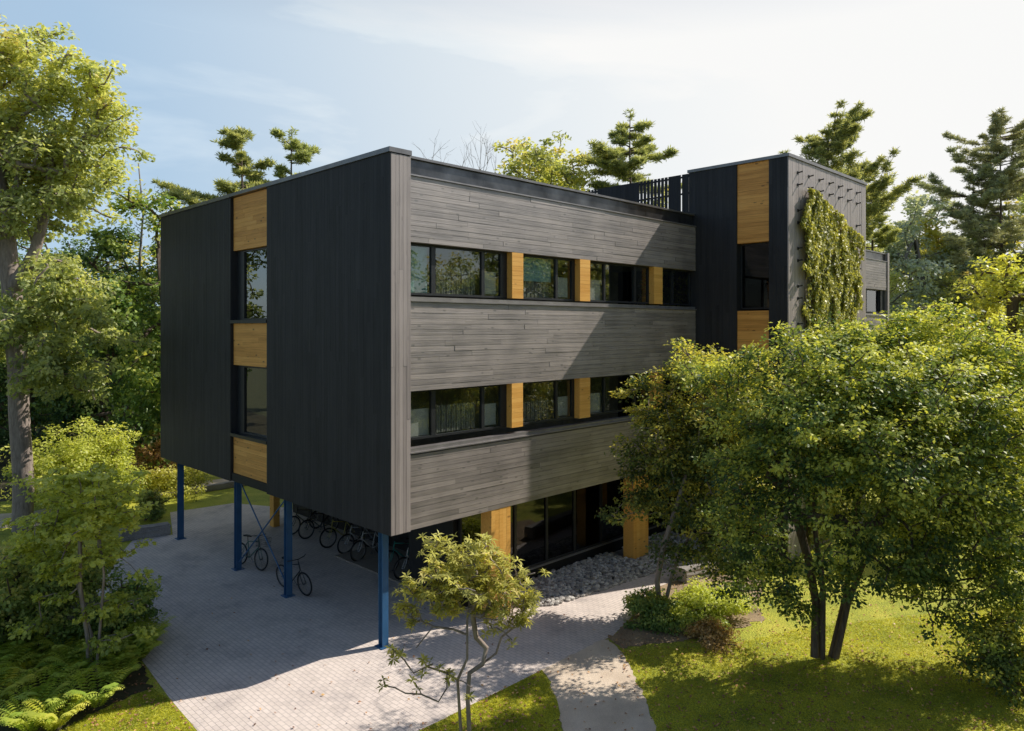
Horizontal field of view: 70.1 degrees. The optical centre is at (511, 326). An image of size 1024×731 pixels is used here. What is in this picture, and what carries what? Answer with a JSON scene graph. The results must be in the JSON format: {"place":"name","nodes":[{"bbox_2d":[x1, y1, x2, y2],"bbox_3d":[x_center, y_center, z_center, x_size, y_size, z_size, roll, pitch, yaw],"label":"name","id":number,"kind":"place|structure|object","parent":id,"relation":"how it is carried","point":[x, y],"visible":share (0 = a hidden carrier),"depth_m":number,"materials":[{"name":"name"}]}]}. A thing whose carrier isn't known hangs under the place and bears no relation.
{"place":"outdoors","nodes":[
{"label":"outdoors","id":0,"kind":"place"},
{"bbox_2d":[0,419,147,501],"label":"forest floor","id":1,"kind":"structure","parent":0,"point":[6,460],"depth_m":36.67,"materials":[{"name":"plant"}]},
{"bbox_2d":[0,260,41,454],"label":"forest tree","id":2,"kind":"object","parent":1,"relation":"on","point":[4,430],"visible":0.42,"depth_m":40.28,"materials":[{"name":"green plant"}]},
{"bbox_2d":[0,283,65,447],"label":"forest tree","id":3,"kind":"object","parent":1,"relation":"on","point":[36,419],"visible":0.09,"depth_m":43.67,"materials":[{"name":"green plant"}]},
{"bbox_2d":[16,225,80,353],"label":"forest tree","id":4,"kind":"object","parent":1,"relation":"on","point":[45,245],"visible":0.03,"depth_m":60.61,"materials":[{"name":"green plant"}]},
{"bbox_2d":[29,287,112,458],"bbox_3d":[-24.308,2.648,39.867,4.625,9.822,4.802,0,0,7],"label":"forest tree","id":5,"kind":"object","parent":1,"relation":"on","point":[57,422],"visible":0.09,"depth_m":39.00,"materials":[{"name":"green plant"}]},
{"bbox_2d":[30,222,159,452],"bbox_3d":[-20.781,1.136,38.214,5.740,12.860,5.836,0,0,22],"label":"forest tree","id":6,"kind":"object","parent":1,"relation":"on","point":[70,410],"visible":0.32,"depth_m":37.22,"materials":[{"name":"green plant"}]},
{"bbox_2d":[72,223,151,369],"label":"forest tree","id":7,"kind":"object","parent":1,"relation":"on","point":[127,230],"visible":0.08,"depth_m":59.43,"materials":[{"name":"green plant"}]},
{"bbox_2d":[83,276,160,441],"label":"forest tree","id":8,"kind":"object","parent":1,"relation":"on","point":[122,407],"visible":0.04,"depth_m":45.28,"materials":[{"name":"green plant"}]},
{"bbox_2d":[0,591,152,730],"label":"fern bed","id":9,"kind":"object","parent":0,"point":[131,688],"visible":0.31,"depth_m":15.13,"materials":[{"name":"plant"}]},
{"bbox_2d":[0,643,34,681],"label":"fern","id":10,"kind":"object","parent":9,"relation":"on","point":[18,660],"visible":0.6,"depth_m":15.66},
{"bbox_2d":[0,663,36,705],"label":"fern","id":11,"kind":"object","parent":9,"relation":"on","point":[14,685],"visible":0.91,"depth_m":14.47,"materials":[{"name":"plant"}]},
{"bbox_2d":[0,625,49,658],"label":"fern","id":12,"kind":"object","parent":9,"relation":"on","point":[13,643],"visible":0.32,"depth_m":16.17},
{"bbox_2d":[0,649,54,675],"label":"fern","id":13,"kind":"object","parent":9,"relation":"on","point":[34,666],"visible":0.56,"depth_m":15.52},
{"bbox_2d":[0,653,57,684],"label":"fern","id":14,"kind":"object","parent":9,"relation":"on","point":[22,666],"visible":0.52,"depth_m":15.43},
{"bbox_2d":[9,631,55,654],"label":"fern","id":15,"kind":"object","parent":9,"relation":"on","point":[42,647],"visible":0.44,"depth_m":16.33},
{"bbox_2d":[0,682,65,722],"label":"fern","id":16,"kind":"object","parent":9,"relation":"on","point":[17,714],"visible":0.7,"depth_m":13.92,"materials":[{"name":"plant"}]},
{"bbox_2d":[0,696,66,730],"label":"fern","id":17,"kind":"object","parent":9,"relation":"on","point":[19,723],"visible":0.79,"depth_m":13.34,"materials":[{"name":"plant"}]},
{"bbox_2d":[8,663,84,697],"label":"fern","id":18,"kind":"object","parent":9,"relation":"on","point":[59,684],"visible":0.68,"depth_m":14.70,"materials":[{"name":"plant"}]},
{"bbox_2d":[11,678,83,707],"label":"fern","id":19,"kind":"object","parent":9,"relation":"on","point":[44,691],"visible":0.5,"depth_m":14.35,"materials":[{"name":"plant"}]},
{"bbox_2d":[26,703,74,730],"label":"fern","id":20,"kind":"object","parent":9,"relation":"on","point":[52,724],"visible":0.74,"depth_m":13.45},
{"bbox_2d":[34,638,82,666],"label":"fern","id":21,"kind":"object","parent":9,"relation":"on","point":[74,646],"visible":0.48,"depth_m":16.25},
{"bbox_2d":[20,678,99,728],"bbox_3d":[-8.486,7.163,13.602,1.087,0.568,1.304,0,0,44],"label":"fern","id":22,"kind":"object","parent":9,"relation":"on","point":[41,715],"visible":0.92,"depth_m":13.57,"materials":[{"name":"plant"}]},
{"bbox_2d":[38,655,92,674],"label":"fern","id":23,"kind":"object","parent":9,"relation":"on","point":[72,668],"visible":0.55,"depth_m":15.50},
{"bbox_2d":[33,625,104,653],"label":"fern","id":24,"kind":"object","parent":9,"relation":"on","point":[46,641],"visible":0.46,"depth_m":16.33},
{"bbox_2d":[45,650,103,682],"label":"fern","id":25,"kind":"object","parent":9,"relation":"on","point":[55,674],"visible":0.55,"depth_m":15.24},
{"bbox_2d":[46,641,105,674],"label":"fern","id":26,"kind":"object","parent":9,"relation":"on","point":[82,664],"visible":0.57,"depth_m":15.62,"materials":[{"name":"plant"}]},
{"bbox_2d":[0,462,161,677],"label":"young maple tree","id":27,"kind":"object","parent":9,"relation":"on","point":[79,522],"visible":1,"depth_m":15.57,"materials":[{"name":"green plant"}]},
{"bbox_2d":[62,665,132,707],"bbox_3d":[-8.193,7.146,14.392,1.138,0.594,1.364,0,0,-15],"label":"fern","id":28,"kind":"object","parent":9,"relation":"on","point":[94,700],"visible":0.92,"depth_m":14.44,"materials":[{"name":"plant"}]},
{"bbox_2d":[46,570,162,661],"bbox_3d":[-9.795,6.747,17.558,2.652,1.766,1.834,0,0,-45],"label":"leafy shrub","id":29,"kind":"object","parent":9,"relation":"on","point":[67,630],"visible":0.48,"depth_m":17.37,"materials":[{"name":"green plant"}]},
{"bbox_2d":[91,650,141,683],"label":"fern","id":30,"kind":"object","parent":9,"relation":"on","point":[133,666],"visible":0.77,"depth_m":15.38,"materials":[{"name":"plant"}]},
{"bbox_2d":[95,647,140,669],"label":"fern","id":31,"kind":"object","parent":9,"relation":"on","point":[105,661],"visible":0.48,"depth_m":15.84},
{"bbox_2d":[91,637,152,665],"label":"fern","id":32,"kind":"object","parent":9,"relation":"on","point":[122,654],"visible":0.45,"depth_m":15.99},
{"bbox_2d":[109,623,167,654],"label":"fern","id":33,"kind":"object","parent":9,"relation":"on","point":[149,641],"visible":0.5,"depth_m":16.56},
{"bbox_2d":[123,638,163,658],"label":"fern","id":34,"kind":"object","parent":9,"relation":"on","point":[149,648],"visible":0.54,"depth_m":16.32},
{"bbox_2d":[126,612,175,634],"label":"fern","id":35,"kind":"object","parent":9,"relation":"on","point":[164,627],"visible":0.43,"depth_m":17.67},
{"bbox_2d":[0,479,227,527],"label":"garden path","id":36,"kind":"structure","parent":0,"point":[5,515],"depth_m":29.47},
{"bbox_2d":[124,430,199,488],"bbox_3d":[-16.419,6.132,34.821,3.665,2.887,3.715,0,0,-45],"label":"leafy shrub","id":37,"kind":"object","parent":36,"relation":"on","point":[146,451],"visible":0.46,"depth_m":33.68,"materials":[{"name":"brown plant"}]},
{"bbox_2d":[0,464,292,730],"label":"lawn","id":38,"kind":"structure","parent":0,"point":[226,496],"depth_m":27.31,"materials":[{"name":"green plant"}]},
{"bbox_2d":[0,543,126,645],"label":"leafy shrub","id":39,"kind":"object","parent":38,"relation":"on","point":[16,603],"visible":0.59,"depth_m":16.51,"materials":[{"name":"green plant"}]},
{"bbox_2d":[0,416,151,512],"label":"leafy shrub","id":40,"kind":"object","parent":38,"relation":"on","point":[85,453],"visible":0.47,"depth_m":29.43,"materials":[{"name":"green plant"}]},
{"bbox_2d":[0,15,155,532],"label":"tall oak tree","id":41,"kind":"object","parent":38,"relation":"on","point":[52,164],"visible":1,"depth_m":26.37,"materials":[{"name":"green plant"}]},
{"bbox_2d":[59,176,185,467],"bbox_3d":[-17.648,0.348,35.721,8.258,14.422,8.634,0,0,-45],"label":"maple tree","id":42,"kind":"object","parent":38,"relation":"on","point":[144,376],"visible":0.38,"depth_m":34.37,"materials":[{"name":"green plant"}]},
{"bbox_2d":[60,688,195,730],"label":"grass","id":43,"kind":"structure","parent":38,"relation":"on","point":[124,723],"depth_m":14.07,"materials":[{"name":"plant"}]},
{"bbox_2d":[134,163,144,464],"bbox_3d":[-20.430,-0.720,40.060,0.568,16.542,0.640,0,0,-19],"label":"dead snag","id":44,"kind":"object","parent":38,"relation":"on","point":[140,245],"visible":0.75,"depth_m":39.96,"materials":[{"name":"wood"}]},
{"bbox_2d":[119,522,170,541],"bbox_3d":[-13.179,7.361,26.229,1.647,0.413,0.542,0,0,-35],"label":"granite block","id":45,"kind":"object","parent":38,"relation":"on","point":[154,530],"depth_m":26.10,"materials":[{"name":"stone"}]},
{"bbox_2d":[136,488,169,521],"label":"leafy shrub","id":46,"kind":"object","parent":38,"relation":"on","point":[155,495],"visible":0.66,"depth_m":28.41,"materials":[{"name":"green plant"}]},
{"bbox_2d":[123,463,213,501],"bbox_3d":[-15.688,6.895,32.953,3.999,1.618,4.300,0,0,-15],"label":"leafy shrub","id":47,"kind":"object","parent":38,"relation":"on","point":[166,482],"visible":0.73,"depth_m":32.40,"materials":[{"name":"green plant"}]},
{"bbox_2d":[140,481,245,497],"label":"granite kerb","id":48,"kind":"structure","parent":38,"relation":"on","point":[219,486],"depth_m":33.65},
{"bbox_2d":[151,125,276,206],"bbox_3d":[-15.013,-1.810,40.692,8.959,18.734,7.123,0,0,-45],"label":"pine tree","id":49,"kind":"object","parent":38,"relation":"on","point":[236,139],"visible":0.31,"depth_m":39.47,"materials":[{"name":"green plant"}]},
{"bbox_2d":[96,503,773,730],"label":"paving","id":50,"kind":"structure","parent":0,"point":[337,634],"depth_m":17.72,"materials":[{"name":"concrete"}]},
{"bbox_2d":[242,533,271,570],"bbox_3d":[-8.179,7.011,22.916,1.722,1.062,0.616,0,-6,35],"label":"bicycle","id":51,"kind":"object","parent":50,"relation":"on","point":[256,551],"visible":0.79,"depth_m":22.74,"materials":[{"name":"metal"}]},
{"bbox_2d":[276,554,311,595],"bbox_3d":[-6.205,7.000,20.768,0.583,1.077,1.638,0,0,-33],"label":"bicycle","id":52,"kind":"object","parent":50,"relation":"on","point":[299,573],"visible":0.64,"depth_m":20.54,"materials":[{"name":"metal"}]},
{"bbox_2d":[292,503,323,534],"bbox_3d":[-7.625,7.008,26.870,0.616,1.061,1.722,0,0,39],"label":"bicycle","id":53,"kind":"object","parent":50,"relation":"on","point":[298,517],"visible":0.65,"depth_m":26.81,"materials":[{"name":"metal"}]},
{"bbox_2d":[298,508,338,538],"bbox_3d":[-6.971,7.008,26.341,0.616,1.062,1.722,-2,-1,41],"label":"bicycle","id":54,"kind":"object","parent":50,"relation":"on","point":[323,526],"visible":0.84,"depth_m":26.18,"materials":[{"name":"metal"}]},
{"bbox_2d":[319,515,362,547],"bbox_3d":[-5.888,7.004,25.233,1.650,1.070,0.589,0,0,-29],"label":"bicycle","id":55,"kind":"object","parent":50,"relation":"on","point":[334,531],"visible":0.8,"depth_m":25.09,"materials":[{"name":"metal"}]},
{"bbox_2d":[337,523,377,553],"bbox_3d":[-5.175,7.002,24.595,0.586,1.074,1.643,0,0,25],"label":"bicycle","id":56,"kind":"object","parent":50,"relation":"on","point":[339,541],"visible":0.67,"depth_m":24.36,"materials":[{"name":"metal"}]},
{"bbox_2d":[350,525,389,560],"bbox_3d":[-4.626,7.008,23.857,0.616,1.062,1.722,1,0,36],"label":"bicycle","id":57,"kind":"object","parent":50,"relation":"on","point":[363,541],"visible":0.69,"depth_m":23.62,"materials":[{"name":"metal"}]},
{"bbox_2d":[389,536,408,570],"bbox_3d":[-3.332,7.003,22.681,1.644,1.073,0.586,0,0,-19],"label":"bicycle","id":58,"kind":"object","parent":50,"relation":"on","point":[396,552],"visible":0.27,"depth_m":22.52,"materials":[{"name":"metal"}]},
{"bbox_2d":[511,531,716,607],"bbox_3d":[3.325,7.441,22.599,8.699,0.312,2.328,0,0,-45],"label":"stone bed","id":59,"kind":"object","parent":50,"relation":"on","point":[562,583],"visible":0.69,"depth_m":21.79,"materials":[{"name":"gravel"}]},
{"bbox_2d":[675,547,742,582],"bbox_3d":[6.266,7.340,22.551,3.294,0.445,0.486,0,0,-37],"label":"granite bench","id":60,"kind":"object","parent":50,"relation":"on","point":[688,574],"visible":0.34,"depth_m":21.64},
{"bbox_2d":[419,666,562,730],"bbox_3d":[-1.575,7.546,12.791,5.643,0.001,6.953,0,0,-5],"label":"lawn front","id":61,"kind":"structure","parent":0,"point":[538,715],"depth_m":14.32,"materials":[{"name":"green plant"}]},
{"bbox_2d":[376,530,551,730],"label":"rhododendron tree","id":62,"kind":"object","parent":61,"relation":"on","point":[469,577],"visible":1,"depth_m":12.48,"materials":[{"name":"green plant"}]},
{"bbox_2d":[118,336,888,546],"bbox_3d":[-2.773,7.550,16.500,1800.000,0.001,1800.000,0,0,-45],"label":"ground","id":63,"kind":"structure","parent":0,"point":[680,532],"depth_m":31.02,"materials":[{"name":"plant"}]},
{"bbox_2d":[102,240,159,412],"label":"forest tree","id":64,"kind":"object","parent":63,"relation":"on","point":[136,257],"visible":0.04,"depth_m":50.68,"materials":[{"name":"green plant"}]},
{"bbox_2d":[142,235,160,309],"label":"forest tree","id":65,"kind":"object","parent":63,"relation":"on","point":[153,247],"depth_m":58.08,"materials":[{"name":"green plant"}]},
{"bbox_2d":[244,125,320,182],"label":"pine tree","id":66,"kind":"object","parent":63,"relation":"on","point":[303,153],"visible":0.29,"depth_m":42.16,"materials":[{"name":"green plant"}]},
{"bbox_2d":[415,126,503,172],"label":"bare tree","id":67,"kind":"object","parent":63,"relation":"on","point":[470,153],"visible":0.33,"depth_m":44.63,"materials":[{"name":"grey plant"}]},
{"bbox_2d":[159,146,888,649],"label":"timber building","id":68,"kind":"structure","parent":63,"relation":"on","point":[385,344],"depth_m":20.84,"materials":[{"name":"grey"}]},
{"bbox_2d":[237,247,266,319],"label":"window","id":69,"kind":"structure","parent":68,"relation":"in","point":[241,255],"depth_m":22.22,"materials":[{"name":"paint"}]},
{"bbox_2d":[237,365,266,438],"bbox_3d":[-7.614,2.206,21.687,0.090,2.066,2.326,0,0,-45],"label":"window","id":70,"kind":"structure","parent":68,"relation":"in","point":[241,370],"depth_m":22.22,"materials":[{"name":"paint"}]},
{"bbox_2d":[411,243,506,298],"bbox_3d":[-1.402,-1.366,18.320,3.354,1.224,0.236,0,0,-45],"label":"window","id":71,"kind":"structure","parent":68,"relation":"in","point":[487,280],"depth_m":18.34,"materials":[{"name":"paint"}]},
{"bbox_2d":[411,384,506,439],"bbox_3d":[-1.407,2.084,18.315,3.340,1.175,0.236,0,0,-45],"label":"window","id":72,"kind":"structure","parent":68,"relation":"in","point":[424,421],"depth_m":18.45,"materials":[{"name":"paint"}]},
{"bbox_2d":[523,379,573,424],"bbox_3d":[0.911,2.084,20.633,2.359,1.175,0.236,0,0,-45],"label":"window","id":73,"kind":"structure","parent":68,"relation":"in","point":[559,403],"depth_m":20.83,"materials":[{"name":"paint"}]},
{"bbox_2d":[523,254,574,300],"bbox_3d":[0.924,-1.366,20.647,2.369,1.224,0.236,0,0,-45],"label":"window","id":74,"kind":"structure","parent":68,"relation":"in","point":[534,269],"depth_m":20.71,"materials":[{"name":"paint"}]},
{"bbox_2d":[458,472,666,573],"bbox_3d":[2.102,5.897,23.065,9.939,2.363,0.090,0,0,-45],"label":"shopfront window","id":75,"kind":"structure","parent":68,"relation":"in","point":[543,530],"depth_m":22.39,"materials":[{"name":"glass"}]},
{"bbox_2d":[584,261,648,303],"bbox_3d":[3.306,-1.366,22.951,3.313,1.224,0.125,0,0,-45],"label":"window","id":76,"kind":"structure","parent":68,"relation":"in","point":[594,284],"depth_m":22.43,"materials":[{"name":"paint"}]},
{"bbox_2d":[590,373,648,415],"bbox_3d":[3.296,2.084,22.940,3.283,1.175,0.125,0,0,-45],"label":"window","id":77,"kind":"structure","parent":68,"relation":"in","point":[594,397],"depth_m":22.40,"materials":[{"name":"paint"}]},
{"bbox_2d":[659,268,690,305],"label":"window","id":78,"kind":"structure","parent":68,"relation":"in","point":[671,270],"depth_m":25.12,"materials":[{"name":"paint"}]},
{"bbox_2d":[740,242,768,308],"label":"window","id":79,"kind":"structure","parent":68,"relation":"in","point":[754,257],"depth_m":24.53,"materials":[{"name":"glass"}]},
{"bbox_2d":[797,171,860,361],"bbox_3d":[11.250,-0.510,25.683,5.260,9.180,0.165,0,0,-45],"label":"peg trellis","id":80,"kind":"object","parent":68,"relation":"attached to","point":[798,222],"visible":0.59,"depth_m":24.47,"materials":[{"name":"black metal"}]},
{"bbox_2d":[800,188,865,548],"bbox_3d":[11.347,1.467,25.659,5.501,12.170,0.409,0,0,-45],"label":"climbing vine","id":81,"kind":"object","parent":68,"relation":"attached to","point":[820,225],"visible":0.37,"depth_m":25.24,"materials":[{"name":"green plant"}]},
{"bbox_2d":[492,130,599,189],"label":"oak tree","id":82,"kind":"object","parent":63,"relation":"on","point":[547,167],"visible":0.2,"depth_m":40.73,"materials":[{"name":"green plant"}]},
{"bbox_2d":[576,108,681,404],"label":"pine tree","id":83,"kind":"object","parent":63,"relation":"on","point":[611,163],"visible":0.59,"depth_m":41.34,"materials":[{"name":"green plant"}]},
{"bbox_2d":[634,189,687,408],"bbox_3d":[8.322,0.004,40.154,3.557,15.107,3.502,0,0,-3],"label":"oak tree","id":84,"kind":"object","parent":63,"relation":"on","point":[680,294],"visible":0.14,"depth_m":39.64,"materials":[{"name":"plant"}]},
{"bbox_2d":[778,99,926,248],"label":"pine tree","id":85,"kind":"object","parent":63,"relation":"on","point":[841,133],"visible":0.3,"depth_m":44.18,"materials":[{"name":"green plant"}]},
{"bbox_2d":[866,197,902,252],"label":"pine tree","id":86,"kind":"object","parent":63,"relation":"on","point":[883,235],"visible":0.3,"depth_m":47.41,"materials":[{"name":"green plant"}]},
{"bbox_2d":[866,232,915,311],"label":"hazy tree","id":87,"kind":"object","parent":63,"relation":"on","point":[897,245],"visible":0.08,"depth_m":60.56,"materials":[{"name":"green plant"}]},
{"bbox_2d":[889,271,913,338],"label":"forest tree","id":88,"kind":"object","parent":63,"relation":"on","point":[897,284],"visible":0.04,"depth_m":54.08,"materials":[{"name":"green plant"}]},
{"bbox_2d":[892,195,969,299],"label":"forest pine","id":89,"kind":"object","parent":63,"relation":"on","point":[929,211],"visible":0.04,"depth_m":74.47,"materials":[{"name":"green plant"}]},
{"bbox_2d":[876,190,989,329],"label":"hazy tree","id":90,"kind":"object","parent":63,"relation":"on","point":[917,205],"visible":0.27,"depth_m":56.30,"materials":[{"name":"green plant"}]},
{"bbox_2d":[904,213,974,311],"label":"maple tree","id":91,"kind":"object","parent":63,"relation":"on","point":[935,236],"visible":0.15,"depth_m":60.49,"materials":[{"name":"green plant"}]},
{"bbox_2d":[912,267,1003,361],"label":"forest tree","id":92,"kind":"object","parent":63,"relation":"on","point":[948,293],"visible":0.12,"depth_m":54.94,"materials":[{"name":"green plant"}]},
{"bbox_2d":[894,105,1023,333],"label":"tall conifer","id":93,"kind":"object","parent":63,"relation":"on","point":[995,145],"visible":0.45,"depth_m":58.62,"materials":[{"name":"green plant"}]},
{"bbox_2d":[899,146,1023,342],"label":"tall conifer","id":94,"kind":"object","parent":63,"relation":"on","point":[982,175],"visible":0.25,"depth_m":60.03,"materials":[{"name":"green plant"}]},
{"bbox_2d":[932,214,1023,332],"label":"forest tree","id":95,"kind":"object","parent":63,"relation":"on","point":[942,246],"visible":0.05,"depth_m":59.15,"materials":[{"name":"green plant"}]},
{"bbox_2d":[994,194,1023,284],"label":"forest tree","id":96,"kind":"object","parent":63,"relation":"on","point":[1016,202],"visible":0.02,"depth_m":67.39,"materials":[{"name":"green plant"}]},
{"bbox_2d":[0,0,1023,313],"label":"sky","id":97,"kind":"structure","parent":0,"point":[721,81],"materials":[{"name":"blue"}]},
{"bbox_2d":[542,639,655,730],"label":"grit path","id":98,"kind":"structure","parent":0,"point":[566,685],"depth_m":15.05,"materials":[{"name":"gravel"}]},
{"bbox_2d":[608,582,763,647],"bbox_3d":[4.593,7.540,19.059,5.601,0.001,3.121,0,0,-45],"label":"mulch bed","id":99,"kind":"object","parent":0,"point":[636,636],"visible":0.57,"depth_m":17.95,"materials":[{"name":"brown soil"}]},
{"bbox_2d":[621,585,685,636],"bbox_3d":[3.566,7.123,18.574,1.607,0.992,1.731,0,0,9],"label":"leafy shrub","id":100,"kind":"object","parent":99,"relation":"on","point":[650,608],"visible":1,"depth_m":18.31,"materials":[{"name":"green plant"}]},
{"bbox_2d":[594,337,796,598],"bbox_3d":[5.076,3.917,19.393,5.069,7.309,4.217,0,0,36],"label":"slender leafy tree","id":101,"kind":"object","parent":99,"relation":"on","point":[673,466],"visible":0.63,"depth_m":19.03,"materials":[{"name":"green plant"}]},
{"bbox_2d":[655,575,763,634],"bbox_3d":[5.104,7.327,19.375,2.655,0.796,2.999,0,0,-9],"label":"leafy shrub","id":102,"kind":"object","parent":99,"relation":"on","point":[700,598],"visible":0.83,"depth_m":18.85,"materials":[{"name":"green plant"}]},
{"bbox_2d":[682,615,745,654],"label":"leafy shrub","id":103,"kind":"object","parent":99,"relation":"on","point":[711,636],"visible":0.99,"depth_m":17.48,"materials":[{"name":"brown plant"}]},
{"bbox_2d":[643,575,766,600],"bbox_3d":[5.468,7.536,21.288,4.147,0.001,2.306,0,0,7],"label":"shrub bed","id":104,"kind":"object","parent":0,"point":[677,583],"visible":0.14,"depth_m":21.35,"materials":[{"name":"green plant"}]},
{"bbox_2d":[579,450,1023,730],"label":"lawn","id":105,"kind":"structure","parent":0,"point":[766,625],"depth_m":15.89,"materials":[{"name":"green plant"}]},
{"bbox_2d":[84,579,1023,730],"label":"fallen leaves","id":106,"kind":"object","parent":105,"relation":"on","point":[696,729],"visible":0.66,"depth_m":14.88,"materials":[{"name":"plant"}]},
{"bbox_2d":[666,295,1023,660],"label":"broad multistem tree","id":107,"kind":"object","parent":105,"relation":"on","point":[875,391],"visible":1,"depth_m":15.00,"materials":[{"name":"green plant"}]},
{"bbox_2d":[892,305,1023,478],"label":"maple tree","id":108,"kind":"object","parent":105,"relation":"on","point":[998,326],"visible":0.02,"depth_m":30.86,"materials":[{"name":"green plant"}]},
{"bbox_2d":[935,600,1023,709],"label":"leafy shrub","id":109,"kind":"object","parent":105,"relation":"on","point":[1006,673],"visible":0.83,"depth_m":14.96,"materials":[{"name":"green plant"}]},
{"bbox_2d":[950,251,1023,497],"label":"maple tree","id":110,"kind":"object","parent":105,"relation":"on","point":[1006,283],"visible":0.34,"depth_m":26.93,"materials":[{"name":"green plant"}]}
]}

